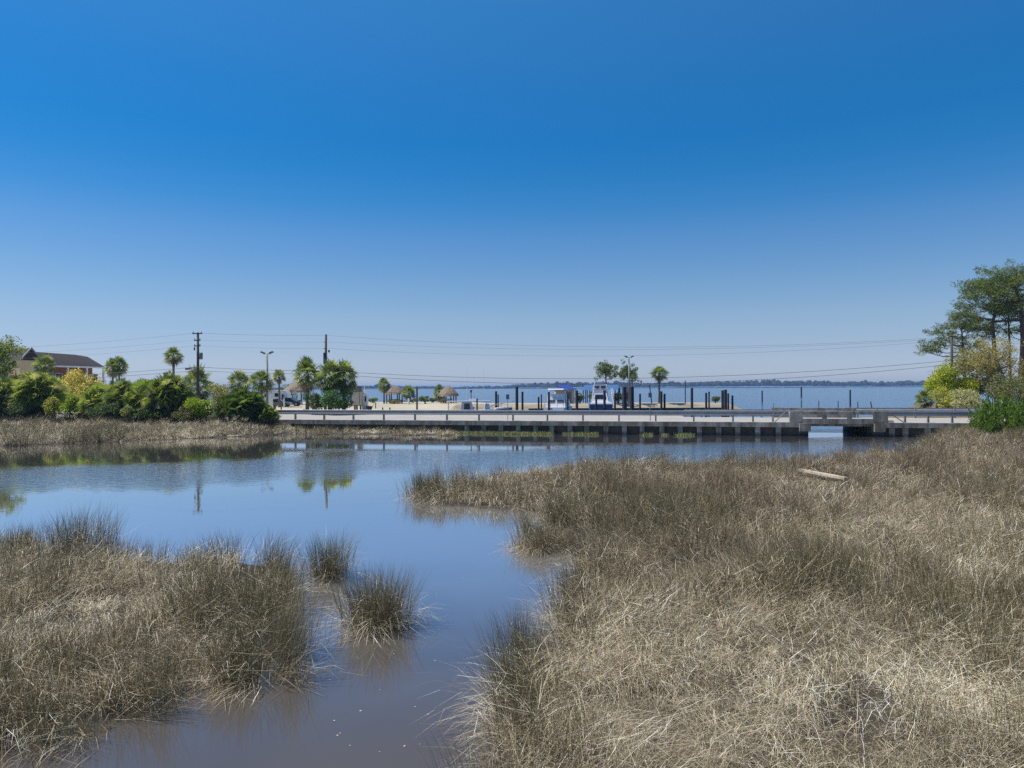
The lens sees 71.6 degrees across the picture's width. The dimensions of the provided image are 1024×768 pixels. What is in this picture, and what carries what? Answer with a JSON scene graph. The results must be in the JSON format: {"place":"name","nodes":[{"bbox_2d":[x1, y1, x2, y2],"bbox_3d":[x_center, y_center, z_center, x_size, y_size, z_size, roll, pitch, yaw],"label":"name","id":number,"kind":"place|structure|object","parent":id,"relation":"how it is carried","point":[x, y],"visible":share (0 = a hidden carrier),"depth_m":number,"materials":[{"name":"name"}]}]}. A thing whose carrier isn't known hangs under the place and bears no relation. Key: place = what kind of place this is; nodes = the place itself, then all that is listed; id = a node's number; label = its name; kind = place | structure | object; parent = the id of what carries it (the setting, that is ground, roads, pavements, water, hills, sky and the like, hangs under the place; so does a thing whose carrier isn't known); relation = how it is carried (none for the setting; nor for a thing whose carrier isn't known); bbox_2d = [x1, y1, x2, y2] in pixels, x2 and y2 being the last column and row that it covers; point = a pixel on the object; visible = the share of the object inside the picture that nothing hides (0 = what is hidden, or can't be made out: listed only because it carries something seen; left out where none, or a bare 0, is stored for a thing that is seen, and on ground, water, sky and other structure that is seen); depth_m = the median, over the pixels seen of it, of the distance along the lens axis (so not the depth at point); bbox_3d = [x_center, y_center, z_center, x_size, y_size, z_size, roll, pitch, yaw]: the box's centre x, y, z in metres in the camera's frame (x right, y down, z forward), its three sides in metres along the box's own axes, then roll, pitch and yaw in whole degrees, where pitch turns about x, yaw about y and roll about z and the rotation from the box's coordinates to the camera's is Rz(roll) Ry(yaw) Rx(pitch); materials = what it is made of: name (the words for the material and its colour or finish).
{"place":"outdoors","nodes":[
{"label":"outdoors","id":0,"kind":"place"},
{"bbox_2d":[0,335,27,379],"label":"oak tree","id":1,"kind":"object","parent":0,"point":[6,349],"visible":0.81,"depth_m":74.59,"materials":[{"name":"green plant"}]},
{"bbox_2d":[57,413,681,416],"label":"road shoulder","id":2,"kind":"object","parent":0,"point":[481,415],"depth_m":69.54},
{"bbox_2d":[61,402,689,412],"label":"sand lot","id":3,"kind":"structure","parent":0,"point":[423,406],"depth_m":106.19,"materials":[{"name":"beige sand"}]},
{"bbox_2d":[30,352,56,374],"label":"cabbage palm","id":4,"kind":"object","parent":3,"relation":"on","point":[49,361],"visible":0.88,"depth_m":96.67,"materials":[{"name":"green plant"}]},
{"bbox_2d":[0,347,105,390],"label":"motel","id":5,"kind":"structure","parent":3,"relation":"on","point":[69,362],"depth_m":119.61,"materials":[{"name":"grey"}]},
{"bbox_2d":[54,368,104,400],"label":"flowering shrub","id":6,"kind":"object","parent":3,"relation":"on","point":[72,375],"visible":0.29,"depth_m":77.64,"materials":[{"name":"yellow plant"}]},
{"bbox_2d":[102,358,122,380],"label":"cabbage palm","id":7,"kind":"object","parent":3,"relation":"on","point":[111,362],"visible":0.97,"depth_m":107.67,"materials":[{"name":"green plant"}]},
{"bbox_2d":[108,355,128,378],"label":"cabbage palm","id":8,"kind":"object","parent":3,"relation":"on","point":[122,363],"visible":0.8,"depth_m":108.74,"materials":[{"name":"green plant"}]},
{"bbox_2d":[162,346,184,374],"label":"cabbage palm","id":9,"kind":"object","parent":3,"relation":"on","point":[174,359],"visible":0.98,"depth_m":97.75,"materials":[{"name":"green plant"}]},
{"bbox_2d":[185,331,202,398],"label":"utility pole","id":10,"kind":"object","parent":3,"relation":"on","point":[199,355],"visible":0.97,"depth_m":79.89,"materials":[{"name":"brown wood"}]},
{"bbox_2d":[16,333,1012,347],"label":"power line","id":11,"kind":"object","parent":10,"relation":"attached to","point":[494,344],"visible":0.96,"depth_m":80.50,"materials":[{"name":"metal"}]},
{"bbox_2d":[5,340,1023,359],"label":"power line","id":12,"kind":"object","parent":10,"relation":"attached to","point":[516,355],"visible":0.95,"depth_m":80.11,"materials":[{"name":"metal"}]},
{"bbox_2d":[19,338,1018,353],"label":"power line","id":13,"kind":"object","parent":10,"relation":"attached to","point":[569,349],"visible":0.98,"depth_m":80.15,"materials":[{"name":"metal"}]},
{"bbox_2d":[61,364,1014,383],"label":"power line","id":14,"kind":"object","parent":10,"relation":"attached to","point":[532,383],"visible":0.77,"depth_m":80.02,"materials":[{"name":"metal"}]},
{"bbox_2d":[87,360,1009,378],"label":"power line","id":15,"kind":"object","parent":10,"relation":"attached to","point":[546,378],"visible":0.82,"depth_m":80.14,"materials":[{"name":"metal"}]},
{"bbox_2d":[183,363,212,402],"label":"cabbage palm","id":16,"kind":"object","parent":3,"relation":"on","point":[203,380],"visible":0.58,"depth_m":84.70,"materials":[{"name":"green plant"}]},
{"bbox_2d":[205,382,229,406],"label":"leafy shrub","id":17,"kind":"object","parent":3,"relation":"on","point":[219,390],"visible":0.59,"depth_m":75.72,"materials":[{"name":"green plant"}]},
{"bbox_2d":[227,369,250,391],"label":"cabbage palm","id":18,"kind":"object","parent":3,"relation":"on","point":[240,378],"visible":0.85,"depth_m":85.59,"materials":[{"name":"green plant"}]},
{"bbox_2d":[248,370,276,395],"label":"cabbage palm","id":19,"kind":"object","parent":3,"relation":"on","point":[262,375],"visible":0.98,"depth_m":82.66,"materials":[{"name":"green plant"}]},
{"bbox_2d":[263,390,290,405],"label":"camper trailer","id":20,"kind":"object","parent":3,"relation":"on","point":[283,394],"visible":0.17,"depth_m":110.85,"materials":[{"name":"white paint"}]},
{"bbox_2d":[272,369,285,406],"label":"cabbage palm","id":21,"kind":"object","parent":3,"relation":"on","point":[279,379],"visible":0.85,"depth_m":103.86,"materials":[{"name":"green plant"}]},
{"bbox_2d":[284,382,310,404],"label":"thatched hut","id":22,"kind":"object","parent":3,"relation":"on","point":[292,388],"visible":0.46,"depth_m":120.35,"materials":[{"name":"grey wood"}]},
{"bbox_2d":[291,355,321,409],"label":"cabbage palm","id":23,"kind":"object","parent":3,"relation":"on","point":[307,366],"visible":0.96,"depth_m":74.49,"materials":[{"name":"green plant"}]},
{"bbox_2d":[301,392,323,414],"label":"leafy shrub","id":24,"kind":"object","parent":3,"relation":"on","point":[314,401],"visible":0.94,"depth_m":73.19,"materials":[{"name":"green plant"}]},
{"bbox_2d":[312,357,343,414],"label":"cabbage palm","id":25,"kind":"object","parent":3,"relation":"on","point":[330,366],"visible":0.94,"depth_m":73.45,"materials":[{"name":"green plant"}]},
{"bbox_2d":[320,384,354,414],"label":"vine shrub","id":26,"kind":"object","parent":3,"relation":"on","point":[333,399],"visible":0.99,"depth_m":72.38,"materials":[{"name":"green plant"}]},
{"bbox_2d":[332,358,358,409],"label":"cabbage palm","id":27,"kind":"object","parent":3,"relation":"on","point":[348,381],"visible":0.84,"depth_m":74.57,"materials":[{"name":"green plant"}]},
{"bbox_2d":[352,386,363,409],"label":"raised shed","id":28,"kind":"structure","parent":3,"relation":"on","point":[357,398],"depth_m":87.20,"materials":[{"name":"grey wood"}]},
{"bbox_2d":[377,378,391,403],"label":"cabbage palm","id":29,"kind":"object","parent":3,"relation":"on","point":[383,387],"visible":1,"depth_m":125.78,"materials":[{"name":"green plant"}]},
{"bbox_2d":[383,385,402,403],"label":"thatched hut","id":30,"kind":"object","parent":3,"relation":"on","point":[394,390],"visible":0.84,"depth_m":124.97,"materials":[{"name":"grey wood"}]},
{"bbox_2d":[400,385,415,401],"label":"cabbage palm","id":31,"kind":"object","parent":3,"relation":"on","point":[410,389],"visible":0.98,"depth_m":123.62,"materials":[{"name":"green plant"}]},
{"bbox_2d":[438,386,458,402],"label":"thatched hut","id":32,"kind":"object","parent":3,"relation":"on","point":[447,391],"visible":0.92,"depth_m":126.94,"materials":[{"name":"grey wood"}]},
{"bbox_2d":[554,385,576,403],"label":"marina hut","id":33,"kind":"object","parent":3,"relation":"on","point":[570,391],"visible":0.55,"depth_m":117.50,"materials":[{"name":"blue metal"}]},
{"bbox_2d":[582,385,621,402],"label":"blue canopy","id":34,"kind":"object","parent":3,"relation":"on","point":[590,387],"visible":0.42,"depth_m":120.80,"materials":[{"name":"fabric"}]},
{"bbox_2d":[593,360,620,395],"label":"palm tree","id":35,"kind":"object","parent":3,"relation":"on","point":[605,370],"visible":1,"depth_m":117.04,"materials":[{"name":"green plant"}]},
{"bbox_2d":[616,360,641,402],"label":"palm tree","id":36,"kind":"object","parent":3,"relation":"on","point":[633,375],"visible":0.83,"depth_m":117.21,"materials":[{"name":"green plant"}]},
{"bbox_2d":[649,366,669,402],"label":"cabbage palm","id":37,"kind":"object","parent":3,"relation":"on","point":[659,376],"visible":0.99,"depth_m":117.74,"materials":[{"name":"green plant"}]},
{"bbox_2d":[307,556,457,652],"bbox_3d":[-2.142,3.312,11.343,2.628,1.068,2.625,0,0,0],"label":"rush clump","id":38,"kind":"object","parent":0,"point":[373,616],"visible":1,"depth_m":11.18,"materials":[{"name":"plant"}]},
{"bbox_2d":[0,433,921,767],"bbox_3d":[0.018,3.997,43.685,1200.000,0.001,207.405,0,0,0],"label":"creek water","id":39,"kind":"structure","parent":0,"point":[384,701],"depth_m":17.19,"materials":[{"name":"blue liquid"}]},
{"bbox_2d":[17,415,1004,422],"bbox_3d":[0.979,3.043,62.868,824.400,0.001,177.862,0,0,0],"label":"road","id":40,"kind":"structure","parent":0,"point":[741,419],"depth_m":61.35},
{"bbox_2d":[278,410,787,421],"bbox_3d":[-0.147,2.601,58.919,43.565,0.870,0.275,0,0,12],"label":"guardrail","id":41,"kind":"object","parent":40,"relation":"on","point":[656,413],"visible":0.98,"depth_m":58.26,"materials":[{"name":"metal"}]},
{"bbox_2d":[684,409,770,417],"bbox_3d":[19.136,2.614,63.167,7.450,0.710,0.275,0,0,12],"label":"guardrail","id":42,"kind":"object","parent":40,"relation":"on","point":[727,410],"visible":0.45,"depth_m":63.27,"materials":[{"name":"metal"}]},
{"bbox_2d":[856,408,1006,417],"bbox_3d":[38.209,2.430,59.236,17.600,0.870,0.275,0,0,12],"label":"guardrail","id":43,"kind":"object","parent":40,"relation":"on","point":[913,409],"visible":0.48,"depth_m":60.13,"materials":[{"name":"metal"}]},
{"bbox_2d":[888,411,1005,422],"bbox_3d":[33.645,2.418,51.952,11.600,0.870,0.275,0,0,12],"label":"guardrail","id":44,"kind":"object","parent":40,"relation":"on","point":[951,414],"visible":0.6,"depth_m":52.37,"materials":[{"name":"metal"}]},
{"bbox_2d":[0,420,1023,767],"bbox_3d":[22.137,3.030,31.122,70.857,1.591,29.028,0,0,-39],"label":"marsh rushes","id":45,"kind":"object","parent":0,"point":[673,511],"visible":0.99,"depth_m":11.25,"materials":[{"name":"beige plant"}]},
{"bbox_2d":[0,374,18,418],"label":"bush","id":46,"kind":"object","parent":45,"relation":"on","point":[5,385],"visible":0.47,"depth_m":65.69,"materials":[{"name":"green plant"}]},
{"bbox_2d":[3,403,43,420],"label":"leafy shrub","id":47,"kind":"object","parent":45,"relation":"on","point":[23,411],"visible":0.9,"depth_m":64.42,"materials":[{"name":"green plant"}]},
{"bbox_2d":[6,371,70,419],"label":"shrub","id":48,"kind":"object","parent":45,"relation":"on","point":[33,390],"visible":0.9,"depth_m":65.28,"materials":[{"name":"green plant"}]},
{"bbox_2d":[42,395,61,420],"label":"leafy shrub","id":49,"kind":"object","parent":45,"relation":"on","point":[50,407],"visible":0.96,"depth_m":64.17,"materials":[{"name":"green plant"}]},
{"bbox_2d":[56,393,82,419],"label":"leafy shrub","id":50,"kind":"object","parent":45,"relation":"on","point":[72,401],"visible":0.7,"depth_m":63.92,"materials":[{"name":"green plant"}]},
{"bbox_2d":[74,381,108,419],"bbox_3d":[-37.614,1.528,64.545,4.498,3.737,4.158,0,0,0],"label":"saw palmetto","id":51,"kind":"object","parent":45,"relation":"on","point":[90,393],"visible":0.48,"depth_m":63.53,"materials":[{"name":"green plant"}]},
{"bbox_2d":[82,402,122,419],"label":"leafy shrub","id":52,"kind":"object","parent":45,"relation":"on","point":[100,410],"visible":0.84,"depth_m":62.30,"materials":[{"name":"green plant"}]},
{"bbox_2d":[93,377,136,419],"bbox_3d":[-35.167,1.330,64.107,4.644,4.110,4.051,0,0,0],"label":"bush","id":53,"kind":"object","parent":45,"relation":"on","point":[113,392],"visible":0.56,"depth_m":63.12,"materials":[{"name":"green plant"}]},
{"bbox_2d":[119,400,135,422],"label":"leafy shrub","id":54,"kind":"object","parent":45,"relation":"on","point":[126,415],"visible":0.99,"depth_m":62.14,"materials":[{"name":"green plant"}]},
{"bbox_2d":[121,378,155,418],"bbox_3d":[-33.060,1.346,63.944,4.282,4.032,4.156,0,0,35],"label":"saw palmetto","id":55,"kind":"object","parent":45,"relation":"on","point":[133,392],"visible":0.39,"depth_m":62.73,"materials":[{"name":"green plant"}]},
{"bbox_2d":[133,406,175,421],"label":"leafy shrub","id":56,"kind":"object","parent":45,"relation":"on","point":[151,414],"visible":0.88,"depth_m":61.72,"materials":[{"name":"green plant"}]},
{"bbox_2d":[137,369,203,419],"bbox_3d":[-30.712,0.986,63.612,5.229,4.718,5.060,0,0,0],"label":"shrub","id":57,"kind":"object","parent":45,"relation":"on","point":[170,391],"visible":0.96,"depth_m":62.48,"materials":[{"name":"green plant"}]},
{"bbox_2d":[0,501,358,767],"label":"marsh rushes","id":58,"kind":"object","parent":45,"relation":"on","point":[190,604],"visible":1,"depth_m":10.34,"materials":[{"name":"beige plant"}]},
{"bbox_2d":[171,405,199,423],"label":"leafy shrub","id":59,"kind":"object","parent":45,"relation":"on","point":[184,415],"visible":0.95,"depth_m":61.15,"materials":[{"name":"green plant"}]},
{"bbox_2d":[182,396,215,421],"bbox_3d":[-27.286,2.192,61.898,2.936,2.307,2.349,0,0,0],"label":"leafy shrub","id":60,"kind":"object","parent":45,"relation":"on","point":[194,405],"visible":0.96,"depth_m":61.40,"materials":[{"name":"green plant"}]},
{"bbox_2d":[209,402,227,421],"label":"leafy shrub","id":61,"kind":"object","parent":45,"relation":"on","point":[216,406],"visible":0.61,"depth_m":60.76,"materials":[{"name":"green plant"}]},
{"bbox_2d":[0,412,459,444],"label":"bank grass","id":62,"kind":"structure","parent":45,"relation":"on","point":[78,429],"depth_m":57.59,"materials":[{"name":"brown plant"}]},
{"bbox_2d":[212,386,269,422],"bbox_3d":[-23.435,1.798,61.745,4.734,3.318,4.373,0,0,0],"label":"saw palmetto","id":63,"kind":"object","parent":45,"relation":"on","point":[243,403],"visible":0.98,"depth_m":60.86,"materials":[{"name":"green plant"}]},
{"bbox_2d":[249,404,280,426],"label":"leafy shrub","id":64,"kind":"object","parent":45,"relation":"on","point":[267,414],"visible":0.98,"depth_m":61.17,"materials":[{"name":"green plant"}]},
{"bbox_2d":[283,528,373,586],"bbox_3d":[-3.683,3.353,14.183,2.308,1.025,2.326,0,0,0],"label":"rush clump","id":65,"kind":"object","parent":45,"relation":"on","point":[329,559],"visible":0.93,"depth_m":14.12,"materials":[{"name":"plant"}]},
{"bbox_2d":[392,467,451,501],"bbox_3d":[-3.120,3.406,24.502,2.959,1.006,2.969,0,0,0],"label":"rush clump","id":66,"kind":"object","parent":45,"relation":"on","point":[417,485],"visible":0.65,"depth_m":24.28,"materials":[{"name":"brown plant"}]},
{"bbox_2d":[478,595,569,672],"bbox_3d":[0.155,3.434,9.935,1.447,0.790,1.635,0,0,0],"label":"rush clump","id":67,"kind":"object","parent":45,"relation":"on","point":[517,628],"visible":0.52,"depth_m":10.00,"materials":[{"name":"plant"}]},
{"bbox_2d":[494,516,574,557],"bbox_3d":[0.552,3.481,16.634,2.358,0.754,2.262,0,0,-45],"label":"rush clump","id":68,"kind":"object","parent":45,"relation":"on","point":[524,546],"visible":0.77,"depth_m":16.46,"materials":[{"name":"plant"}]},
{"bbox_2d":[452,430,694,435],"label":"shore weeds","id":69,"kind":"object","parent":45,"relation":"on","point":[546,433],"visible":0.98,"depth_m":57.15,"materials":[{"name":"green plant"}]},
{"bbox_2d":[798,469,847,479],"bbox_3d":[12.394,3.603,28.480,0.273,0.150,2.580,0,0,-20],"label":"driftwood board","id":70,"kind":"object","parent":45,"relation":"on","point":[821,473],"visible":0.77,"depth_m":28.27,"materials":[{"name":"brown wood"}]},
{"bbox_2d":[963,392,1022,433],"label":"cedar bush","id":71,"kind":"object","parent":45,"relation":"on","point":[983,418],"visible":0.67,"depth_m":48.05,"materials":[{"name":"green plant"}]},
{"bbox_2d":[1001,397,1023,433],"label":"cedar bush","id":72,"kind":"object","parent":45,"relation":"on","point":[1016,417],"visible":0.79,"depth_m":46.73,"materials":[{"name":"green plant"}]},
{"bbox_2d":[0,0,1023,387],"label":"sky","id":73,"kind":"structure","parent":0,"point":[673,181],"materials":[{"name":"blue"}]},
{"bbox_2d":[193,386,922,389],"bbox_3d":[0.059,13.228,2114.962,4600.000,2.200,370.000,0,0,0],"label":"shore ground","id":74,"kind":"structure","parent":0,"point":[660,387],"depth_m":1942.39,"materials":[{"name":"beige sand"}]},
{"bbox_2d":[192,379,1018,388],"bbox_3d":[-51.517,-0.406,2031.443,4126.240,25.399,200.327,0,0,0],"label":"woods","id":75,"kind":"object","parent":74,"relation":"on","point":[773,382],"visible":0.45,"depth_m":1944.98,"materials":[{"name":"green plant"}]},
{"bbox_2d":[299,415,883,436],"bbox_3d":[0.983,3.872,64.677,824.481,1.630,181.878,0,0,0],"label":"road embankment","id":76,"kind":"structure","parent":0,"point":[863,430],"depth_m":54.44,"materials":[{"name":"concrete"}]},
{"bbox_2d":[272,419,810,435],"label":"seawall","id":77,"kind":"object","parent":76,"relation":"on","point":[705,428],"visible":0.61,"depth_m":57.14,"materials":[{"name":"concrete"}]},
{"bbox_2d":[771,408,887,426],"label":"bridge","id":78,"kind":"structure","parent":76,"relation":"on","point":[800,414],"depth_m":53.46,"materials":[{"name":"concrete"}]},
{"bbox_2d":[871,423,1000,436],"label":"seawall","id":79,"kind":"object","parent":76,"relation":"on","point":[901,429],"visible":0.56,"depth_m":52.32,"materials":[{"name":"concrete"}]},
{"bbox_2d":[450,403,740,409],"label":"sand bank","id":80,"kind":"structure","parent":0,"point":[480,406],"depth_m":115.88,"materials":[{"name":"beige sand"}]},
{"bbox_2d":[200,386,1018,432],"bbox_3d":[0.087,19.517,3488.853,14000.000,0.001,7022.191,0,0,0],"label":"bay water","id":81,"kind":"structure","parent":0,"point":[828,397],"depth_m":274.90,"materials":[{"name":"blue liquid"}]},
{"bbox_2d":[446,387,489,409],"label":"cabin boat","id":82,"kind":"object","parent":81,"relation":"on","point":[466,405],"visible":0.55,"depth_m":79.28,"materials":[{"name":"white plastic"}]},
{"bbox_2d":[473,401,513,409],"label":"open boat","id":83,"kind":"object","parent":81,"relation":"on","point":[498,408],"visible":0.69,"depth_m":82.90,"materials":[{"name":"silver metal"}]},
{"bbox_2d":[543,389,571,409],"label":"cabin cruiser","id":84,"kind":"object","parent":81,"relation":"on","point":[558,401],"visible":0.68,"depth_m":81.92,"materials":[{"name":"white plastic"}]},
{"bbox_2d":[588,382,613,409],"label":"sport boat","id":85,"kind":"object","parent":81,"relation":"on","point":[597,391],"visible":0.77,"depth_m":83.67,"materials":[{"name":"white plastic"}]},
{"bbox_2d":[622,387,626,409],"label":"dock piling","id":86,"kind":"object","parent":81,"relation":"in","point":[624,398],"visible":0.71,"depth_m":76.80,"materials":[{"name":"brown wood"}]},
{"bbox_2d":[528,407,720,410],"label":"floating dock","id":87,"kind":"object","parent":81,"relation":"on","point":[658,408],"visible":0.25,"depth_m":111.23,"materials":[{"name":"grey wood"}]},
{"bbox_2d":[624,355,633,404],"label":"floodlight pole","id":88,"kind":"object","parent":87,"relation":"on","point":[629,378],"visible":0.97,"depth_m":111.94,"materials":[{"name":"grey metal"}]},
{"bbox_2d":[858,402,1017,417],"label":"bank soil","id":89,"kind":"structure","parent":0,"point":[915,406],"depth_m":63.79,"materials":[{"name":"beige soil"}]},
{"bbox_2d":[915,390,935,407],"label":"cabbage palm","id":90,"kind":"object","parent":89,"relation":"on","point":[921,395],"visible":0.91,"depth_m":85.72,"materials":[{"name":"green plant"}]},
{"bbox_2d":[927,386,954,407],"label":"leafy shrub","id":91,"kind":"object","parent":89,"relation":"on","point":[947,399],"visible":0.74,"depth_m":74.80,"materials":[{"name":"yellow plant"}]},
{"bbox_2d":[922,361,980,406],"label":"leafy shrub","id":92,"kind":"object","parent":89,"relation":"on","point":[944,380],"visible":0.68,"depth_m":78.80,"materials":[{"name":"green plant"}]},
{"bbox_2d":[950,334,955,407],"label":"utility pole","id":93,"kind":"object","parent":89,"relation":"on","point":[951,349],"visible":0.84,"depth_m":78.92,"materials":[{"name":"brown wood"}]},
{"bbox_2d":[914,310,1011,379],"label":"pine tree","id":94,"kind":"object","parent":89,"relation":"on","point":[973,325],"visible":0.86,"depth_m":83.53,"materials":[{"name":"green plant"}]},
{"bbox_2d":[949,388,981,407],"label":"flowering shrub","id":95,"kind":"object","parent":89,"relation":"on","point":[959,399],"visible":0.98,"depth_m":70.53,"materials":[{"name":"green plant"}]},
{"bbox_2d":[928,341,1011,407],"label":"oak tree","id":96,"kind":"object","parent":89,"relation":"on","point":[960,365],"visible":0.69,"depth_m":78.85,"materials":[{"name":"green plant"}]},
{"bbox_2d":[948,271,1023,406],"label":"pine tree","id":97,"kind":"object","parent":89,"relation":"on","point":[975,298],"visible":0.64,"depth_m":81.81,"materials":[{"name":"green plant"}]},
{"bbox_2d":[950,259,1023,406],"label":"pine tree","id":98,"kind":"object","parent":89,"relation":"on","point":[1015,275],"visible":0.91,"depth_m":79.82,"materials":[{"name":"green plant"}]},
{"bbox_2d":[967,374,1008,407],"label":"leafy shrub","id":99,"kind":"object","parent":89,"relation":"on","point":[982,391],"visible":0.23,"depth_m":83.85,"materials":[{"name":"green plant"}]},
{"bbox_2d":[961,333,1023,407],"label":"oak tree","id":100,"kind":"object","parent":89,"relation":"on","point":[1003,353],"visible":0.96,"depth_m":75.83,"materials":[{"name":"green plant"}]},
{"bbox_2d":[980,295,1023,397],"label":"pine tree","id":101,"kind":"object","parent":89,"relation":"on","point":[1009,328],"visible":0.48,"depth_m":83.98,"materials":[{"name":"green plant"}]},
{"bbox_2d":[983,371,1023,402],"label":"leafy shrub","id":102,"kind":"object","parent":89,"relation":"on","point":[1005,388],"visible":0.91,"depth_m":72.09,"materials":[{"name":"green plant"}]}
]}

